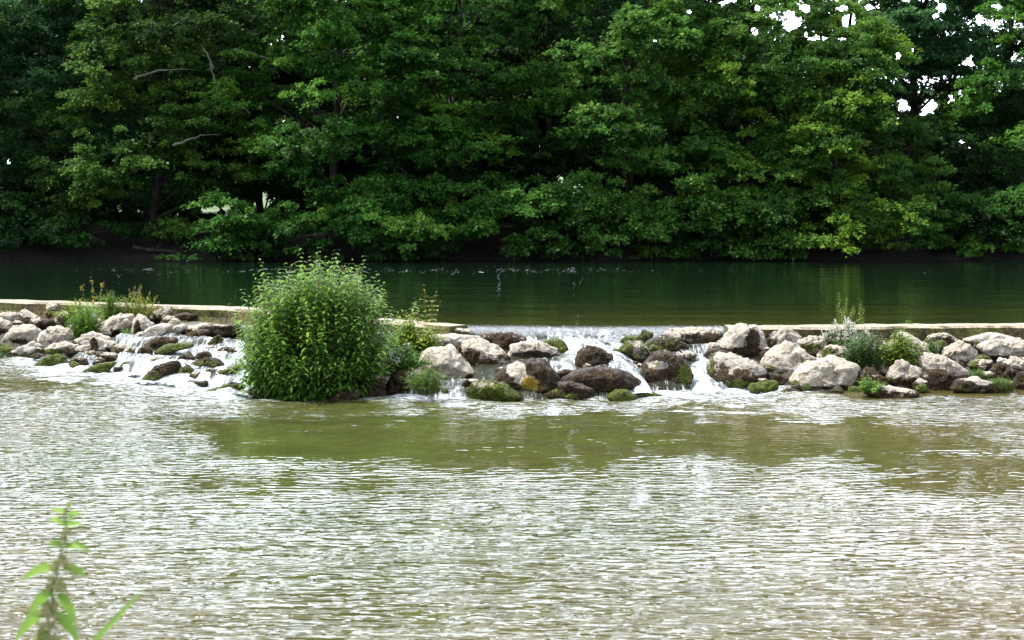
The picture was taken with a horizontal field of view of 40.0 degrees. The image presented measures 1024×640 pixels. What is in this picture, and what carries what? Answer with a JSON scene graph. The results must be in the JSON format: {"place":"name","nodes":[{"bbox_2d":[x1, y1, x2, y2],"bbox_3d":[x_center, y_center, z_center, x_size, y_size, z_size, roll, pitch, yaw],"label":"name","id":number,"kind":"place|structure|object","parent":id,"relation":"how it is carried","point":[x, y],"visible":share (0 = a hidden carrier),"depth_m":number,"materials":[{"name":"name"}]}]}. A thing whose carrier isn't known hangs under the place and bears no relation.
{"place":"outdoors","nodes":[
{"label":"outdoors","id":0,"kind":"place"},
{"bbox_2d":[112,333,253,398],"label":"rapids water","id":1,"kind":"structure","parent":0,"point":[144,363],"depth_m":20.24,"materials":[{"name":"grey liquid"}]},
{"bbox_2d":[154,342,193,354],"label":"boulder","id":2,"kind":"object","parent":1,"relation":"on","point":[168,348],"visible":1,"depth_m":21.18,"materials":[{"name":"stone"}]},
{"bbox_2d":[191,357,223,367],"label":"boulder","id":3,"kind":"object","parent":1,"relation":"in","point":[208,362],"visible":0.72,"depth_m":19.82,"materials":[{"name":"stone"}]},
{"bbox_2d":[161,320,266,340],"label":"side pool","id":4,"kind":"structure","parent":0,"point":[187,323],"depth_m":23.48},
{"bbox_2d":[404,375,466,398],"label":"waterfall","id":5,"kind":"structure","parent":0,"point":[455,387],"depth_m":17.85,"materials":[{"name":"grey liquid"}]},
{"bbox_2d":[0,356,1023,639],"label":"river","id":6,"kind":"structure","parent":0,"point":[732,514],"depth_m":10.75,"materials":[{"name":"liquid"}]},
{"bbox_2d":[863,385,918,397],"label":"stone","id":7,"kind":"object","parent":6,"relation":"in","point":[888,391],"visible":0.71,"depth_m":17.61,"materials":[{"name":"stone"}]},
{"bbox_2d":[0,260,1023,324],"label":"river","id":8,"kind":"structure","parent":0,"point":[656,292],"depth_m":31.38,"materials":[{"name":"liquid"}]},
{"bbox_2d":[0,175,1023,259],"bbox_3d":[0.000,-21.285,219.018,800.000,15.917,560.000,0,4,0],"label":"ground","id":9,"kind":"structure","parent":0,"point":[117,247],"depth_m":50.35,"materials":[{"name":"green soil"}]},
{"bbox_2d":[0,190,41,245],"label":"riverside shrub","id":10,"kind":"object","parent":9,"relation":"on","point":[9,222],"visible":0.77,"depth_m":49.26,"materials":[{"name":"green plant"}]},
{"bbox_2d":[0,0,79,251],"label":"alder tree","id":11,"kind":"object","parent":9,"relation":"on","point":[7,242],"visible":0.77,"depth_m":50.02,"materials":[{"name":"green plant"}]},
{"bbox_2d":[15,501,90,639],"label":"nettle","id":12,"kind":"object","parent":9,"relation":"on","point":[57,584],"visible":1,"depth_m":3.10,"materials":[{"name":"green plant"}]},
{"bbox_2d":[0,0,116,211],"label":"woodland tree","id":13,"kind":"object","parent":9,"relation":"on","point":[10,186],"visible":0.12,"depth_m":57.25,"materials":[{"name":"green plant"}]},
{"bbox_2d":[28,205,149,248],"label":"riverside shrub","id":14,"kind":"object","parent":9,"relation":"on","point":[128,230],"visible":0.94,"depth_m":49.37,"materials":[{"name":"green plant"}]},
{"bbox_2d":[0,0,189,213],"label":"ash tree","id":15,"kind":"object","parent":9,"relation":"on","point":[56,80],"visible":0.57,"depth_m":51.43,"materials":[{"name":"green plant"}]},
{"bbox_2d":[92,588,143,639],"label":"grass plant","id":16,"kind":"object","parent":9,"relation":"on","point":[108,625],"depth_m":2.96,"materials":[{"name":"green plant"}]},
{"bbox_2d":[0,0,253,223],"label":"woodland tree","id":17,"kind":"object","parent":9,"relation":"on","point":[123,17],"visible":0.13,"depth_m":57.88,"materials":[{"name":"green plant"}]},
{"bbox_2d":[18,0,293,230],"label":"alder tree","id":18,"kind":"object","parent":9,"relation":"on","point":[173,120],"visible":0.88,"depth_m":49.41,"materials":[{"name":"green plant"}]},
{"bbox_2d":[143,214,196,244],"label":"riverside shrub","id":19,"kind":"object","parent":9,"relation":"on","point":[174,230],"visible":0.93,"depth_m":49.59,"materials":[{"name":"green plant"}]},
{"bbox_2d":[0,299,467,346],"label":"weir wall","id":20,"kind":"structure","parent":9,"relation":"on","point":[202,312],"depth_m":24.26,"materials":[{"name":"concrete"}]},
{"bbox_2d":[209,200,290,248],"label":"riverside shrub","id":21,"kind":"object","parent":9,"relation":"on","point":[271,216],"visible":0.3,"depth_m":48.98,"materials":[{"name":"green plant"}]},
{"bbox_2d":[136,0,399,214],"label":"woodland tree","id":22,"kind":"object","parent":9,"relation":"on","point":[255,189],"visible":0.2,"depth_m":55.78,"materials":[{"name":"green plant"}]},
{"bbox_2d":[154,0,481,261],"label":"hazel tree","id":23,"kind":"object","parent":9,"relation":"on","point":[226,241],"visible":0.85,"depth_m":48.30,"materials":[{"name":"green plant"}]},
{"bbox_2d":[222,247,420,401],"bbox_3d":[-2.458,0.131,17.877,2.597,2.112,2.071,0,4,0],"label":"leafy bush","id":24,"kind":"object","parent":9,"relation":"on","point":[322,344],"visible":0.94,"depth_m":17.44,"materials":[{"name":"green plant"}]},
{"bbox_2d":[263,0,511,209],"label":"woodland tree","id":25,"kind":"object","parent":9,"relation":"on","point":[406,164],"visible":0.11,"depth_m":55.80,"materials":[{"name":"green plant"}]},
{"bbox_2d":[400,365,447,394],"bbox_3d":[-1.062,0.728,17.210,0.650,0.357,0.582,-3,5,-36],"label":"grass tuft","id":26,"kind":"object","parent":9,"relation":"on","point":[426,383],"visible":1,"depth_m":17.16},
{"bbox_2d":[294,0,570,260],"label":"hazel tree","id":27,"kind":"object","parent":9,"relation":"on","point":[455,129],"visible":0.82,"depth_m":48.91,"materials":[{"name":"green plant"}]},
{"bbox_2d":[375,0,637,222],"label":"woodland tree","id":28,"kind":"object","parent":9,"relation":"on","point":[483,165],"visible":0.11,"depth_m":56.05,"materials":[{"name":"green plant"}]},
{"bbox_2d":[0,319,1017,404],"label":"rubble bed","id":29,"kind":"object","parent":9,"relation":"on","point":[757,359],"visible":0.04,"depth_m":19.88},
{"bbox_2d":[6,345,35,357],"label":"boulder","id":30,"kind":"object","parent":29,"relation":"on","point":[25,351],"visible":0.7,"depth_m":22.19,"materials":[{"name":"stone"}]},
{"bbox_2d":[2,324,41,342],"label":"boulder","id":31,"kind":"object","parent":29,"relation":"on","point":[21,333],"visible":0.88,"depth_m":23.56,"materials":[{"name":"stone"}]},
{"bbox_2d":[18,309,49,329],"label":"boulder","id":32,"kind":"object","parent":29,"relation":"on","point":[25,316],"visible":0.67,"depth_m":24.60,"materials":[{"name":"stone"}]},
{"bbox_2d":[33,353,68,365],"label":"boulder","id":33,"kind":"object","parent":29,"relation":"on","point":[54,359],"visible":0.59,"depth_m":21.23,"materials":[{"name":"stone"}]},
{"bbox_2d":[37,325,75,344],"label":"boulder","id":34,"kind":"object","parent":29,"relation":"on","point":[52,334],"visible":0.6,"depth_m":23.05,"materials":[{"name":"stone"}]},
{"bbox_2d":[44,299,94,323],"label":"weed","id":35,"kind":"object","parent":29,"relation":"on","point":[69,312],"visible":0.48,"depth_m":24.35,"materials":[{"name":"green plant"}]},
{"bbox_2d":[64,299,105,338],"bbox_3d":[-6.956,-0.020,22.843,0.578,0.707,0.814,0,4,0],"label":"weed","id":36,"kind":"object","parent":29,"relation":"on","point":[90,324],"visible":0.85,"depth_m":22.80,"materials":[{"name":"green plant"}]},
{"bbox_2d":[74,331,112,349],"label":"boulder","id":37,"kind":"object","parent":29,"relation":"on","point":[83,339],"visible":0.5,"depth_m":22.36,"materials":[{"name":"stone"}]},
{"bbox_2d":[83,361,115,372],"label":"boulder","id":38,"kind":"object","parent":29,"relation":"on","point":[105,367],"visible":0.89,"depth_m":20.32,"materials":[{"name":"stone"}]},
{"bbox_2d":[89,337,116,351],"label":"boulder","id":39,"kind":"object","parent":29,"relation":"on","point":[100,344],"visible":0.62,"depth_m":21.92,"materials":[{"name":"stone"}]},
{"bbox_2d":[91,291,132,319],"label":"weed","id":40,"kind":"object","parent":29,"relation":"on","point":[111,310],"visible":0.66,"depth_m":24.00,"materials":[{"name":"green plant"}]},
{"bbox_2d":[103,313,134,336],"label":"boulder","id":41,"kind":"object","parent":29,"relation":"on","point":[114,324],"visible":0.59,"depth_m":23.46,"materials":[{"name":"stone"}]},
{"bbox_2d":[122,284,159,318],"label":"dock plant","id":42,"kind":"object","parent":29,"relation":"on","point":[139,309],"visible":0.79,"depth_m":24.02,"materials":[{"name":"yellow plant"}]},
{"bbox_2d":[131,313,153,333],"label":"boulder","id":43,"kind":"object","parent":29,"relation":"on","point":[140,322],"visible":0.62,"depth_m":23.32,"materials":[{"name":"stone"}]},
{"bbox_2d":[136,323,173,335],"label":"boulder","id":44,"kind":"object","parent":29,"relation":"on","point":[160,329],"visible":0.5,"depth_m":22.33,"materials":[{"name":"stone"}]},
{"bbox_2d":[149,305,171,323],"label":"boulder","id":45,"kind":"object","parent":29,"relation":"on","point":[161,314],"visible":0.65,"depth_m":24.38,"materials":[{"name":"stone"}]},
{"bbox_2d":[144,336,177,349],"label":"boulder","id":46,"kind":"object","parent":29,"relation":"on","point":[156,343],"visible":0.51,"depth_m":21.60,"materials":[{"name":"stone"}]},
{"bbox_2d":[141,360,181,380],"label":"boulder","id":47,"kind":"object","parent":29,"relation":"on","point":[161,370],"visible":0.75,"depth_m":19.33,"materials":[{"name":"stone"}]},
{"bbox_2d":[205,322,240,336],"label":"boulder","id":48,"kind":"object","parent":29,"relation":"on","point":[224,329],"visible":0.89,"depth_m":22.57,"materials":[{"name":"stone"}]},
{"bbox_2d":[328,389,360,401],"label":"boulder","id":49,"kind":"object","parent":29,"relation":"on","point":[348,394],"visible":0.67,"depth_m":17.23,"materials":[{"name":"stone"}]},
{"bbox_2d":[360,373,385,396],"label":"boulder","id":50,"kind":"object","parent":29,"relation":"on","point":[379,389],"visible":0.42,"depth_m":17.61,"materials":[{"name":"stone"}]},
{"bbox_2d":[385,366,429,394],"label":"boulder","id":51,"kind":"object","parent":29,"relation":"on","point":[395,383],"visible":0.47,"depth_m":17.94,"materials":[{"name":"stone"}]},
{"bbox_2d":[383,340,436,374],"bbox_3d":[-1.404,0.513,18.325,0.880,0.498,0.505,3,5,36],"label":"weed","id":52,"kind":"object","parent":51,"relation":"on","point":[410,362],"visible":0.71,"depth_m":18.21,"materials":[{"name":"green plant"}]},
{"bbox_2d":[383,310,446,360],"bbox_3d":[-1.378,0.222,19.427,0.936,0.702,0.564,1,5,16],"label":"weed","id":53,"kind":"object","parent":29,"relation":"on","point":[424,342],"visible":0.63,"depth_m":19.35,"materials":[{"name":"green plant"}]},
{"bbox_2d":[419,344,472,378],"bbox_3d":[-0.831,0.610,18.699,0.835,0.587,0.601,0,4,0],"label":"boulder","id":54,"kind":"object","parent":29,"relation":"on","point":[449,359],"visible":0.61,"depth_m":18.49,"materials":[{"name":"stone"}]},
{"bbox_2d":[430,333,486,346],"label":"boulder","id":55,"kind":"object","parent":29,"relation":"on","point":[455,339],"visible":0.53,"depth_m":19.87,"materials":[{"name":"stone"}]},
{"bbox_2d":[461,338,510,366],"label":"boulder","id":56,"kind":"object","parent":29,"relation":"on","point":[476,351],"visible":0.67,"depth_m":18.77,"materials":[{"name":"stone"}]},
{"bbox_2d":[479,331,526,348],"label":"boulder","id":57,"kind":"object","parent":29,"relation":"on","point":[503,340],"visible":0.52,"depth_m":19.68,"materials":[{"name":"stone"}]},
{"bbox_2d":[493,358,559,392],"bbox_3d":[0.212,0.750,17.916,0.909,0.538,0.571,0,4,0],"label":"boulder","id":58,"kind":"object","parent":29,"relation":"on","point":[539,375],"visible":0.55,"depth_m":17.69,"materials":[{"name":"stone"}]},
{"bbox_2d":[556,381,594,399],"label":"boulder","id":59,"kind":"object","parent":29,"relation":"on","point":[570,390],"visible":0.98,"depth_m":17.30,"materials":[{"name":"stone"}]},
{"bbox_2d":[619,339,650,361],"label":"boulder","id":60,"kind":"object","parent":29,"relation":"on","point":[636,350],"visible":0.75,"depth_m":18.97,"materials":[{"name":"stone"}]},
{"bbox_2d":[644,334,688,351],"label":"boulder","id":61,"kind":"object","parent":29,"relation":"on","point":[667,342],"visible":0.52,"depth_m":19.32,"materials":[{"name":"stone"}]},
{"bbox_2d":[640,349,693,384],"bbox_3d":[2.027,0.673,18.407,0.743,0.582,0.508,0,4,0],"label":"boulder","id":62,"kind":"object","parent":29,"relation":"on","point":[664,365],"visible":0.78,"depth_m":18.20,"materials":[{"name":"stone"}]},
{"bbox_2d":[664,327,723,343],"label":"boulder","id":63,"kind":"object","parent":29,"relation":"on","point":[697,335],"visible":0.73,"depth_m":19.79,"materials":[{"name":"stone"}]},
{"bbox_2d":[706,351,767,388],"bbox_3d":[2.973,0.702,18.582,0.826,0.571,0.633,0,4,0],"label":"boulder","id":64,"kind":"object","parent":29,"relation":"on","point":[731,370],"visible":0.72,"depth_m":18.40,"materials":[{"name":"stone"}]},
{"bbox_2d":[716,323,767,357],"bbox_3d":[3.192,0.318,19.847,0.824,0.582,0.577,0,4,0],"label":"boulder","id":65,"kind":"object","parent":29,"relation":"on","point":[743,340],"visible":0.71,"depth_m":19.62,"materials":[{"name":"stone"}]},
{"bbox_2d":[767,325,801,347],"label":"boulder","id":66,"kind":"object","parent":29,"relation":"on","point":[779,336],"visible":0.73,"depth_m":19.94,"materials":[{"name":"stone"}]},
{"bbox_2d":[760,340,816,374],"bbox_3d":[3.771,0.539,19.160,0.746,0.533,0.485,0,4,0],"label":"boulder","id":67,"kind":"object","parent":29,"relation":"on","point":[785,356],"visible":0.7,"depth_m":18.99,"materials":[{"name":"stone"}]},
{"bbox_2d":[797,335,827,357],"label":"boulder","id":68,"kind":"object","parent":29,"relation":"on","point":[812,345],"visible":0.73,"depth_m":19.68,"materials":[{"name":"stone"}]},
{"bbox_2d":[789,354,860,389],"bbox_3d":[4.107,0.715,18.506,0.923,0.524,0.578,0,4,0],"label":"boulder","id":69,"kind":"object","parent":29,"relation":"on","point":[829,371],"visible":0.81,"depth_m":18.29,"materials":[{"name":"stone"}]},
{"bbox_2d":[816,344,847,358],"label":"boulder","id":70,"kind":"object","parent":29,"relation":"on","point":[831,350],"visible":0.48,"depth_m":19.31,"materials":[{"name":"stone"}]},
{"bbox_2d":[820,316,870,349],"bbox_3d":[4.688,0.196,19.697,0.718,0.512,0.431,0,4,0],"label":"flowering weed","id":71,"kind":"object","parent":29,"relation":"on","point":[848,334],"visible":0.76,"depth_m":19.66,"materials":[{"name":"grey plant"}]},
{"bbox_2d":[838,327,888,370],"bbox_3d":[4.728,0.366,18.814,0.604,0.609,0.929,3,5,35],"label":"weed","id":72,"kind":"object","parent":29,"relation":"on","point":[856,353],"visible":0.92,"depth_m":18.69,"materials":[{"name":"green plant"}]},
{"bbox_2d":[853,366,890,390],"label":"boulder","id":73,"kind":"object","parent":29,"relation":"on","point":[872,373],"visible":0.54,"depth_m":18.27,"materials":[{"name":"stone"}]},
{"bbox_2d":[869,327,929,368],"bbox_3d":[5.113,0.374,18.857,1.009,0.577,0.561,0,4,0],"label":"weed","id":74,"kind":"object","parent":29,"relation":"on","point":[896,352],"visible":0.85,"depth_m":18.76,"materials":[{"name":"green plant"}]},
{"bbox_2d":[886,359,921,387],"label":"boulder","id":75,"kind":"object","parent":29,"relation":"on","point":[903,372],"visible":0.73,"depth_m":18.45,"materials":[{"name":"stone"}]},
{"bbox_2d":[916,352,968,373],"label":"boulder","id":76,"kind":"object","parent":29,"relation":"on","point":[927,360],"visible":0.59,"depth_m":18.66,"materials":[{"name":"stone"}]},
{"bbox_2d":[920,368,969,390],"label":"boulder","id":77,"kind":"object","parent":29,"relation":"on","point":[939,379],"visible":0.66,"depth_m":18.31,"materials":[{"name":"stone"}]},
{"bbox_2d":[941,340,977,366],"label":"boulder","id":78,"kind":"object","parent":29,"relation":"on","point":[961,351],"visible":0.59,"depth_m":19.31,"materials":[{"name":"stone"}]},
{"bbox_2d":[950,376,999,393],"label":"boulder","id":79,"kind":"object","parent":29,"relation":"on","point":[974,384],"visible":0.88,"depth_m":17.94,"materials":[{"name":"stone"}]},
{"bbox_2d":[962,332,1014,343],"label":"boulder","id":80,"kind":"object","parent":29,"relation":"on","point":[986,336],"visible":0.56,"depth_m":20.14,"materials":[{"name":"stone"}]},
{"bbox_2d":[976,337,1023,360],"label":"boulder","id":81,"kind":"object","parent":29,"relation":"on","point":[996,349],"visible":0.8,"depth_m":19.53,"materials":[{"name":"stone"}]},
{"bbox_2d":[988,361,1017,380],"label":"boulder","id":82,"kind":"object","parent":29,"relation":"on","point":[1003,370],"visible":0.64,"depth_m":18.68,"materials":[{"name":"stone"}]},
{"bbox_2d":[0,0,1023,224],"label":"distant wood","id":83,"kind":"object","parent":9,"relation":"on","point":[114,211],"depth_m":64.35,"materials":[{"name":"green plant"}]},
{"bbox_2d":[427,0,664,226],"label":"alder tree","id":84,"kind":"object","parent":9,"relation":"on","point":[546,159],"visible":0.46,"depth_m":52.55,"materials":[{"name":"green plant"}]},
{"bbox_2d":[536,201,677,246],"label":"riverside shrub","id":85,"kind":"object","parent":9,"relation":"on","point":[602,228],"visible":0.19,"depth_m":49.55,"materials":[{"name":"green plant"}]},
{"bbox_2d":[512,0,740,207],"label":"woodland tree","id":86,"kind":"object","parent":9,"relation":"on","point":[664,184],"visible":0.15,"depth_m":55.90,"materials":[{"name":"green plant"}]},
{"bbox_2d":[490,0,795,260],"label":"ash tree","id":87,"kind":"object","parent":9,"relation":"on","point":[633,31],"visible":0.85,"depth_m":48.74,"materials":[{"name":"green plant"}]},
{"bbox_2d":[601,0,888,258],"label":"maple tree","id":88,"kind":"object","parent":9,"relation":"on","point":[749,73],"visible":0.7,"depth_m":48.78,"materials":[{"name":"green plant"}]},
{"bbox_2d":[647,0,875,211],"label":"woodland tree","id":89,"kind":"object","parent":9,"relation":"on","point":[722,185],"visible":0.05,"depth_m":57.41,"materials":[{"name":"green plant"}]},
{"bbox_2d":[727,191,834,246],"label":"riverside shrub","id":90,"kind":"object","parent":9,"relation":"on","point":[792,228],"visible":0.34,"depth_m":49.19,"materials":[{"name":"green plant"}]},
{"bbox_2d":[698,0,972,260],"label":"maple tree","id":91,"kind":"object","parent":9,"relation":"on","point":[860,79],"visible":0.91,"depth_m":48.61,"materials":[{"name":"green plant"}]},
{"bbox_2d":[726,0,975,205],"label":"woodland tree","id":92,"kind":"object","parent":9,"relation":"on","point":[883,5],"visible":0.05,"depth_m":57.25,"materials":[{"name":"green plant"}]},
{"bbox_2d":[724,323,1023,349],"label":"weir wall","id":93,"kind":"structure","parent":9,"relation":"on","point":[959,331],"depth_m":20.24,"materials":[{"name":"concrete"}]},
{"bbox_2d":[820,199,954,252],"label":"riverside shrub","id":94,"kind":"object","parent":9,"relation":"on","point":[925,232],"visible":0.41,"depth_m":49.18,"materials":[{"name":"green plant"}]},
{"bbox_2d":[802,0,1022,225],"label":"alder tree","id":95,"kind":"object","parent":9,"relation":"on","point":[946,54],"visible":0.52,"depth_m":52.69,"materials":[{"name":"green plant"}]},
{"bbox_2d":[838,74,1023,226],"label":"alder tree","id":96,"kind":"object","parent":9,"relation":"on","point":[982,168],"visible":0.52,"depth_m":53.13,"materials":[{"name":"green plant"}]},
{"bbox_2d":[886,0,1023,205],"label":"woodland tree","id":97,"kind":"object","parent":9,"relation":"on","point":[986,30],"visible":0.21,"depth_m":56.96,"materials":[{"name":"green plant"}]},
{"bbox_2d":[916,0,1023,257],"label":"alder tree","id":98,"kind":"object","parent":9,"relation":"on","point":[1014,199],"visible":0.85,"depth_m":50.05,"materials":[{"name":"green plant"}]},
{"bbox_2d":[931,187,1023,254],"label":"riverside shrub","id":99,"kind":"object","parent":9,"relation":"on","point":[1011,225],"visible":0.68,"depth_m":49.35,"materials":[{"name":"green plant"}]},
{"bbox_2d":[7,0,1022,162],"label":"sky","id":100,"kind":"structure","parent":0,"point":[790,24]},
{"bbox_2d":[556,337,581,371],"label":"waterfall","id":101,"kind":"structure","parent":0,"point":[573,344],"depth_m":19.55,"materials":[{"name":"grey liquid"}]},
{"bbox_2d":[462,324,727,399],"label":"overflow water","id":102,"kind":"structure","parent":0,"point":[542,333],"depth_m":20.05,"materials":[{"name":"grey liquid"}]},
{"bbox_2d":[465,379,522,400],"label":"boulder","id":103,"kind":"object","parent":102,"relation":"on","point":[494,390],"visible":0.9,"depth_m":17.36,"materials":[{"name":"stone"}]},
{"bbox_2d":[508,341,558,357],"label":"boulder","id":104,"kind":"object","parent":102,"relation":"in","point":[530,349],"visible":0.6,"depth_m":19.01,"materials":[{"name":"stone"}]},
{"bbox_2d":[574,345,613,366],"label":"boulder","id":105,"kind":"object","parent":102,"relation":"in","point":[592,356],"visible":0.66,"depth_m":18.68,"materials":[{"name":"stone"}]},
{"bbox_2d":[560,366,641,392],"bbox_3d":[1.093,0.769,17.830,1.117,0.372,0.533,0,4,0],"label":"boulder","id":106,"kind":"object","parent":102,"relation":"in","point":[601,379],"visible":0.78,"depth_m":17.65,"materials":[{"name":"stone"}]},
{"bbox_2d":[605,389,636,401],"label":"boulder","id":107,"kind":"object","parent":102,"relation":"in","point":[620,395],"visible":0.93,"depth_m":17.38,"materials":[{"name":"stone"}]},
{"bbox_2d":[586,339,652,393],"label":"waterfall","id":108,"kind":"structure","parent":0,"point":[619,360],"depth_m":18.52,"materials":[{"name":"grey liquid"}]},
{"bbox_2d":[690,354,720,392],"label":"waterfall","id":109,"kind":"structure","parent":0,"point":[705,384],"depth_m":18.38,"materials":[{"name":"grey liquid"}]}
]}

